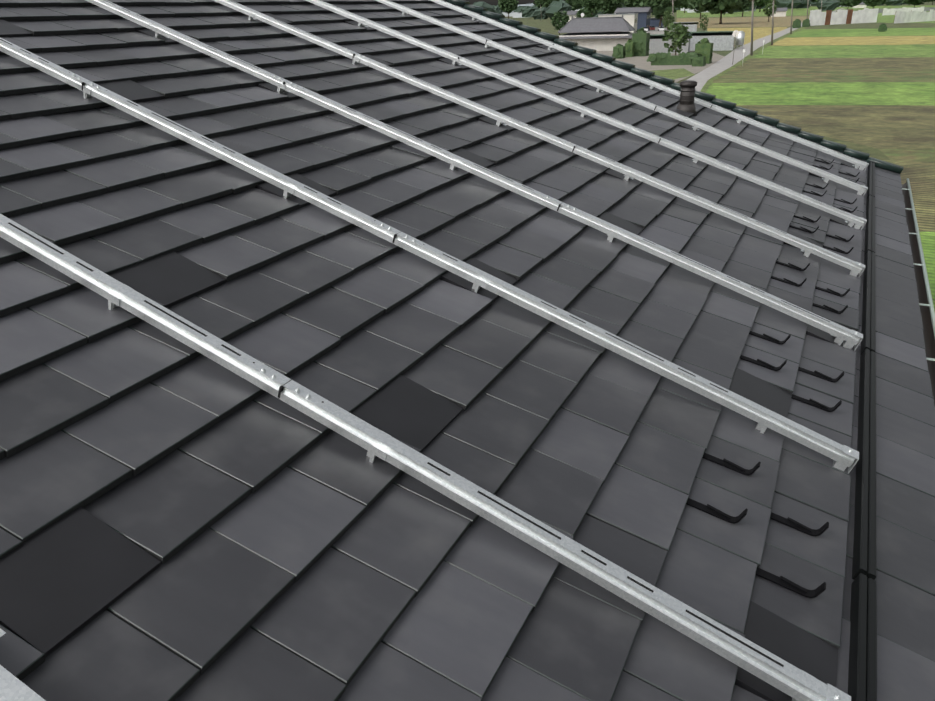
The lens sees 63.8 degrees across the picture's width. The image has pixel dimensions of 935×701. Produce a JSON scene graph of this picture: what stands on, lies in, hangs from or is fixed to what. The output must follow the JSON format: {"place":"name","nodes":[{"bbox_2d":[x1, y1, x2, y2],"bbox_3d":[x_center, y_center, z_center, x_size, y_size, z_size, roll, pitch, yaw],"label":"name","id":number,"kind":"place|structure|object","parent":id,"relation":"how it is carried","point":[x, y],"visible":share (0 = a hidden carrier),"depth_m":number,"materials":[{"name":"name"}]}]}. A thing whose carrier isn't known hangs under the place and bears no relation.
{"place":"outdoors","nodes":[
{"label":"outdoors","id":0,"kind":"place"},
{"bbox_2d":[464,0,564,5],"label":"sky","id":1,"kind":"structure","parent":0,"point":[492,2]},
{"bbox_2d":[518,3,533,6],"bbox_3d":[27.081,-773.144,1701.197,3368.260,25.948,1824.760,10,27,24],"label":"building","id":2,"kind":"structure","parent":0,"point":[531,4],"depth_m":2356.51,"materials":[{"name":"grey"}]},
{"bbox_2d":[559,11,577,22],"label":"village house","id":3,"kind":"structure","parent":0,"point":[571,14],"depth_m":330.28,"materials":[{"name":"grey"}]},
{"bbox_2d":[558,15,634,50],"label":"traditional house","id":4,"kind":"structure","parent":0,"point":[602,33],"depth_m":150.69,"materials":[{"name":"grey"}]},
{"bbox_2d":[598,13,638,32],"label":"white building","id":5,"kind":"structure","parent":0,"point":[631,19],"depth_m":198.88,"materials":[{"name":"grey paint"}]},
{"bbox_2d":[649,34,691,53],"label":"building","id":6,"kind":"structure","parent":0,"point":[656,43],"depth_m":135.85,"materials":[{"name":"grey"}]},
{"bbox_2d":[652,68,694,78],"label":"yard grass","id":7,"kind":"structure","parent":0,"point":[675,73],"depth_m":95.67,"materials":[{"name":"green plant"}]},
{"bbox_2d":[505,1,934,231],"bbox_3d":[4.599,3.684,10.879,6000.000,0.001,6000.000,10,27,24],"label":"ground","id":8,"kind":"structure","parent":0,"point":[545,25],"depth_m":240.42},
{"bbox_2d":[498,0,518,18],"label":"tree","id":9,"kind":"object","parent":8,"relation":"on","point":[508,6],"visible":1,"depth_m":721.34,"materials":[{"name":"green plant"}]},
{"bbox_2d":[533,0,559,7],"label":"tree","id":10,"kind":"object","parent":8,"relation":"on","point":[544,3],"visible":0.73,"depth_m":818.99,"materials":[{"name":"green plant"}]},
{"bbox_2d":[551,10,569,35],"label":"tree","id":11,"kind":"object","parent":8,"relation":"on","point":[559,21],"visible":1,"depth_m":232.23,"materials":[{"name":"green plant"}]},
{"bbox_2d":[565,0,582,10],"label":"tree","id":12,"kind":"object","parent":8,"relation":"on","point":[575,4],"visible":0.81,"depth_m":918.02,"materials":[{"name":"green plant"}]},
{"bbox_2d":[575,7,593,17],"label":"tree","id":13,"kind":"object","parent":8,"relation":"on","point":[584,10],"visible":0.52,"depth_m":251.12,"materials":[{"name":"green plant"}]},
{"bbox_2d":[581,0,598,14],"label":"tree","id":14,"kind":"object","parent":8,"relation":"on","point":[590,5],"visible":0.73,"depth_m":553.85,"materials":[{"name":"green plant"}]},
{"bbox_2d":[595,0,622,13],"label":"tree","id":15,"kind":"object","parent":8,"relation":"on","point":[608,6],"visible":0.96,"depth_m":384.63,"materials":[{"name":"green plant"}]},
{"bbox_2d":[614,7,651,30],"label":"blue house","id":16,"kind":"structure","parent":8,"relation":"on","point":[643,20],"depth_m":256.09,"materials":[{"name":"blue"}]},
{"bbox_2d":[623,0,646,7],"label":"tree","id":17,"kind":"object","parent":8,"relation":"on","point":[631,3],"visible":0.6,"depth_m":469.46,"materials":[{"name":"green plant"}]},
{"bbox_2d":[650,17,663,26],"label":"blue shed","id":18,"kind":"structure","parent":8,"relation":"on","point":[654,22],"depth_m":306.36,"materials":[{"name":"blue"}]},
{"bbox_2d":[646,26,669,34],"bbox_3d":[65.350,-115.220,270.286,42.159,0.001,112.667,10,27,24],"label":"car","id":19,"kind":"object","parent":8,"relation":"on","point":[653,32],"visible":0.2,"depth_m":253.33,"materials":[{"name":"grey"}]},
{"bbox_2d":[639,0,683,27],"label":"tree","id":20,"kind":"object","parent":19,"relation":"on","point":[659,8],"visible":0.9,"depth_m":284.29,"materials":[{"name":"green plant"}]},
{"bbox_2d":[596,51,724,82],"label":"yard","id":21,"kind":"structure","parent":8,"relation":"on","point":[640,62],"depth_m":110.13,"materials":[{"name":"grey concrete"}]},
{"bbox_2d":[612,44,625,58],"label":"bush","id":22,"kind":"object","parent":21,"relation":"on","point":[619,51],"visible":0.98,"depth_m":126.45,"materials":[{"name":"green plant"}]},
{"bbox_2d":[625,39,634,56],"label":"bush","id":23,"kind":"object","parent":21,"relation":"on","point":[629,50],"visible":0.98,"depth_m":129.23,"materials":[{"name":"green plant"}]},
{"bbox_2d":[632,27,649,55],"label":"topiary","id":24,"kind":"object","parent":21,"relation":"on","point":[641,38],"visible":0.96,"depth_m":129.77,"materials":[{"name":"green plant"}]},
{"bbox_2d":[647,51,697,64],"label":"hedge","id":25,"kind":"object","parent":21,"relation":"on","point":[668,58],"visible":0.79,"depth_m":108.79,"materials":[{"name":"green plant"}]},
{"bbox_2d":[662,22,692,54],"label":"garden tree","id":26,"kind":"object","parent":21,"relation":"on","point":[679,32],"visible":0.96,"depth_m":121.89,"materials":[{"name":"green plant"}]},
{"bbox_2d":[691,54,705,66],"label":"bush","id":27,"kind":"object","parent":21,"relation":"on","point":[698,60],"visible":1,"depth_m":105.16,"materials":[{"name":"green plant"}]},
{"bbox_2d":[694,38,712,63],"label":"bush","id":28,"kind":"object","parent":21,"relation":"on","point":[703,46],"visible":0.81,"depth_m":109.29,"materials":[{"name":"green plant"}]},
{"bbox_2d":[662,10,674,30],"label":"tree","id":29,"kind":"object","parent":8,"relation":"on","point":[667,21],"visible":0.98,"depth_m":214.52,"materials":[{"name":"green plant"}]},
{"bbox_2d":[502,4,847,17],"bbox_3d":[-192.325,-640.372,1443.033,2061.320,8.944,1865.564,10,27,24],"label":"town","id":30,"kind":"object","parent":8,"relation":"on","point":[516,14],"visible":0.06,"depth_m":874.81,"materials":[{"name":"grey"}]},
{"bbox_2d":[473,0,905,18],"bbox_3d":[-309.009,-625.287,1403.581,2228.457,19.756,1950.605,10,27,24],"label":"trees","id":31,"kind":"object","parent":30,"relation":"on","point":[534,12],"visible":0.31,"depth_m":669.06,"materials":[{"name":"green plant"}]},
{"bbox_2d":[671,22,698,31],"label":"village shed","id":32,"kind":"structure","parent":8,"relation":"on","point":[692,27],"depth_m":222.48,"materials":[{"name":"grey"}]},
{"bbox_2d":[699,14,708,30],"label":"tree","id":33,"kind":"object","parent":8,"relation":"on","point":[702,25],"visible":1,"depth_m":203.29,"materials":[{"name":"green plant"}]},
{"bbox_2d":[689,31,734,50],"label":"garage","id":34,"kind":"structure","parent":8,"relation":"on","point":[722,40],"depth_m":139.44,"materials":[{"name":"grey paint"}]},
{"bbox_2d":[701,8,850,92],"bbox_3d":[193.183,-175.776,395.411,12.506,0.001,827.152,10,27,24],"label":"road verge","id":35,"kind":"structure","parent":8,"relation":"on","point":[710,82],"depth_m":113.33,"materials":[{"name":"green plant"}]},
{"bbox_2d":[769,7,787,16],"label":"house","id":36,"kind":"structure","parent":8,"relation":"on","point":[780,12],"depth_m":438.84,"materials":[{"name":"grey"}]},
{"bbox_2d":[792,19,800,27],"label":"bush","id":37,"kind":"object","parent":8,"relation":"on","point":[796,23],"visible":1,"depth_m":241.58,"materials":[{"name":"green plant"}]},
{"bbox_2d":[802,19,809,26],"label":"bush","id":38,"kind":"object","parent":8,"relation":"on","point":[806,23],"visible":0.94,"depth_m":249.60,"materials":[{"name":"green plant"}]},
{"bbox_2d":[700,82,934,104],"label":"field","id":39,"kind":"structure","parent":8,"relation":"on","point":[868,93],"depth_m":70.46,"materials":[{"name":"green plant"}]},
{"bbox_2d":[706,69,934,82],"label":"stubble field","id":40,"kind":"structure","parent":8,"relation":"on","point":[829,75],"depth_m":86.47,"materials":[{"name":"plant"}]},
{"bbox_2d":[726,57,934,69],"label":"field","id":41,"kind":"structure","parent":8,"relation":"on","point":[837,63],"depth_m":102.79,"materials":[{"name":"brown soil"}]},
{"bbox_2d":[736,105,934,148],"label":"stubble field","id":42,"kind":"structure","parent":8,"relation":"on","point":[894,126],"depth_m":53.42,"materials":[{"name":"brown plant"}]},
{"bbox_2d":[746,44,934,57],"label":"field","id":43,"kind":"structure","parent":8,"relation":"on","point":[862,51],"depth_m":125.91,"materials":[{"name":"green plant"}]},
{"bbox_2d":[750,0,753,55],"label":"pole","id":44,"kind":"object","parent":43,"relation":"on","point":[751,46],"visible":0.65,"depth_m":121.38,"materials":[{"name":"grey"}]},
{"bbox_2d":[809,8,878,25],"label":"greenhouse","id":45,"kind":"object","parent":8,"relation":"on","point":[848,16],"visible":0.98,"depth_m":267.29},
{"bbox_2d":[838,0,862,9],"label":"tree","id":46,"kind":"object","parent":8,"relation":"on","point":[848,3],"visible":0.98,"depth_m":573.11,"materials":[{"name":"green plant"}]},
{"bbox_2d":[770,36,934,45],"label":"yellow band","id":47,"kind":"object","parent":8,"relation":"on","point":[884,40],"visible":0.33,"depth_m":157.47,"materials":[{"name":"yellow plant"}]},
{"bbox_2d":[771,0,774,44],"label":"pole","id":48,"kind":"object","parent":47,"relation":"on","point":[772,23],"visible":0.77,"depth_m":149.89,"materials":[{"name":"grey wood"}]},
{"bbox_2d":[863,0,887,8],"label":"tree","id":49,"kind":"object","parent":8,"relation":"on","point":[872,3],"visible":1,"depth_m":624.20,"materials":[{"name":"green plant"}]},
{"bbox_2d":[879,149,934,161],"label":"field","id":50,"kind":"structure","parent":8,"relation":"on","point":[910,155],"depth_m":41.65,"materials":[{"name":"brown plant"}]},
{"bbox_2d":[893,162,934,230],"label":"field","id":51,"kind":"structure","parent":8,"relation":"on","point":[920,176],"depth_m":34.29,"materials":[{"name":"brown plant"}]},
{"bbox_2d":[902,0,928,7],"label":"tree","id":52,"kind":"object","parent":8,"relation":"on","point":[914,2],"visible":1,"depth_m":615.70,"materials":[{"name":"green plant"}]},
{"bbox_2d":[919,232,934,310],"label":"grass","id":53,"kind":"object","parent":8,"relation":"on","point":[928,242],"depth_m":25.36,"materials":[{"name":"green plant"}]},
{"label":"house","id":54,"kind":"structure","parent":8,"relation":"on"},
{"bbox_2d":[902,178,934,406],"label":"eave gutter","id":55,"kind":"object","parent":54,"relation":"on","point":[926,305],"visible":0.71,"depth_m":5.31,"materials":[{"name":"grey metal"}]},
{"bbox_2d":[677,16,808,27],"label":"field","id":56,"kind":"structure","parent":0,"point":[784,21],"depth_m":350.73,"materials":[{"name":"brown plant"}]},
{"bbox_2d":[685,0,706,17],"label":"tree","id":57,"kind":"object","parent":56,"relation":"on","point":[690,3],"visible":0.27,"depth_m":428.29,"materials":[{"name":"green plant"}]},
{"bbox_2d":[691,0,751,23],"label":"tree","id":58,"kind":"object","parent":56,"relation":"on","point":[721,7],"visible":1,"depth_m":314.04,"materials":[{"name":"green plant"}]},
{"bbox_2d":[763,0,777,21],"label":"tree","id":59,"kind":"object","parent":56,"relation":"on","point":[769,4],"visible":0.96,"depth_m":329.40,"materials":[{"name":"green plant"}]},
{"bbox_2d":[707,27,786,44],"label":"field","id":60,"kind":"structure","parent":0,"point":[760,32],"depth_m":231.72,"materials":[{"name":"beige plant"}]},
{"bbox_2d":[687,8,844,90],"bbox_3d":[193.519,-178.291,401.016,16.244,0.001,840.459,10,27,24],"label":"road","id":61,"kind":"structure","parent":0,"point":[701,78],"depth_m":115.69,"materials":[{"name":"grey asphalt"}]},
{"bbox_2d":[732,30,738,64],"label":"road sign","id":62,"kind":"object","parent":61,"relation":"on","point":[735,34],"visible":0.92,"depth_m":104.39,"materials":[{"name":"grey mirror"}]},
{"bbox_2d":[735,31,744,47],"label":"mirror","id":63,"kind":"object","parent":61,"relation":"on","point":[740,37],"visible":0.79,"depth_m":145.31,"materials":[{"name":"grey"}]},
{"bbox_2d":[677,5,934,22],"bbox_3d":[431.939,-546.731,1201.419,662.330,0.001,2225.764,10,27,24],"label":"grass","id":64,"kind":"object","parent":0,"point":[881,18],"visible":0.2,"depth_m":606.54,"materials":[{"name":"green plant"}]},
{"bbox_2d":[679,0,688,12],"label":"tree","id":65,"kind":"object","parent":64,"relation":"on","point":[684,5],"visible":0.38,"depth_m":776.33,"materials":[{"name":"green plant"}]},
{"bbox_2d":[741,1,751,16],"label":"tree","id":66,"kind":"object","parent":64,"relation":"on","point":[746,6],"visible":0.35,"depth_m":474.23,"materials":[{"name":"green plant"}]},
{"bbox_2d":[751,0,771,11],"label":"tree","id":67,"kind":"object","parent":64,"relation":"on","point":[759,3],"visible":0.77,"depth_m":674.14,"materials":[{"name":"green plant"}]},
{"bbox_2d":[882,7,923,14],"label":"fence","id":68,"kind":"object","parent":64,"relation":"on","point":[886,11],"visible":0.62,"depth_m":387.17,"materials":[{"name":"white concrete"}]},
{"bbox_2d":[878,7,934,12],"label":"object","id":69,"kind":"structure","parent":64,"relation":"on","point":[925,9],"depth_m":460.20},
{"bbox_2d":[894,9,934,23],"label":"fence","id":70,"kind":"object","parent":64,"relation":"on","point":[912,16],"visible":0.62,"depth_m":262.53,"materials":[{"name":"grey concrete"}]},
{"bbox_2d":[852,2,866,7],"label":"building","id":71,"kind":"structure","parent":0,"point":[861,5],"depth_m":742.97,"materials":[{"name":"grey"}]},
{"bbox_2d":[788,28,934,36],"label":"field","id":72,"kind":"structure","parent":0,"point":[865,32],"depth_m":194.74,"materials":[{"name":"green plant"}]},
{"bbox_2d":[790,0,792,33],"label":"pole","id":73,"kind":"object","parent":72,"relation":"on","point":[791,17],"visible":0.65,"depth_m":197.49,"materials":[{"name":"grey"}]},
{"bbox_2d":[878,23,886,31],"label":"field bush","id":74,"kind":"object","parent":72,"relation":"on","point":[882,27],"visible":0.98,"depth_m":196.13,"materials":[{"name":"green plant"}]},
{"bbox_3d":[-1.124,-1.180,4.199,7.288,0.048,12.400,27,33,15],"label":"underlay","id":75,"kind":"object","parent":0,"visible":0},
{"bbox_2d":[0,0,934,700],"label":"roof tiles","id":76,"kind":"object","parent":75,"relation":"on","point":[298,554],"visible":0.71,"depth_m":2.69,"materials":[{"name":"grey tile"}]},
{"bbox_2d":[0,0,868,700],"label":"rails","id":77,"kind":"object","parent":76,"relation":"on","point":[784,676],"visible":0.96,"depth_m":3.27,"materials":[{"name":"silver metal"}]},
{"bbox_2d":[686,159,859,597],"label":"snow guards","id":78,"kind":"object","parent":76,"relation":"on","point":[784,582],"visible":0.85,"depth_m":2.70,"materials":[{"name":"black metal"}]},
{"bbox_2d":[848,161,876,700],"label":"eave bar","id":79,"kind":"object","parent":76,"relation":"on","point":[862,678],"visible":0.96,"depth_m":2.63,"materials":[{"name":"black metal"}]},
{"bbox_2d":[446,0,902,173],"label":"verge caps","id":80,"kind":"object","parent":75,"relation":"on","point":[671,83],"visible":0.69,"depth_m":8.82,"materials":[{"name":"ceramic"}]},
{"bbox_2d":[677,80,696,115],"bbox_3d":[2.308,-2.650,7.900,0.235,0.350,0.235,5,25,14],"label":"vent pipe","id":81,"kind":"object","parent":75,"relation":"on","point":[687,95],"visible":0.96,"depth_m":7.84,"materials":[{"name":"black metal"}]}
]}

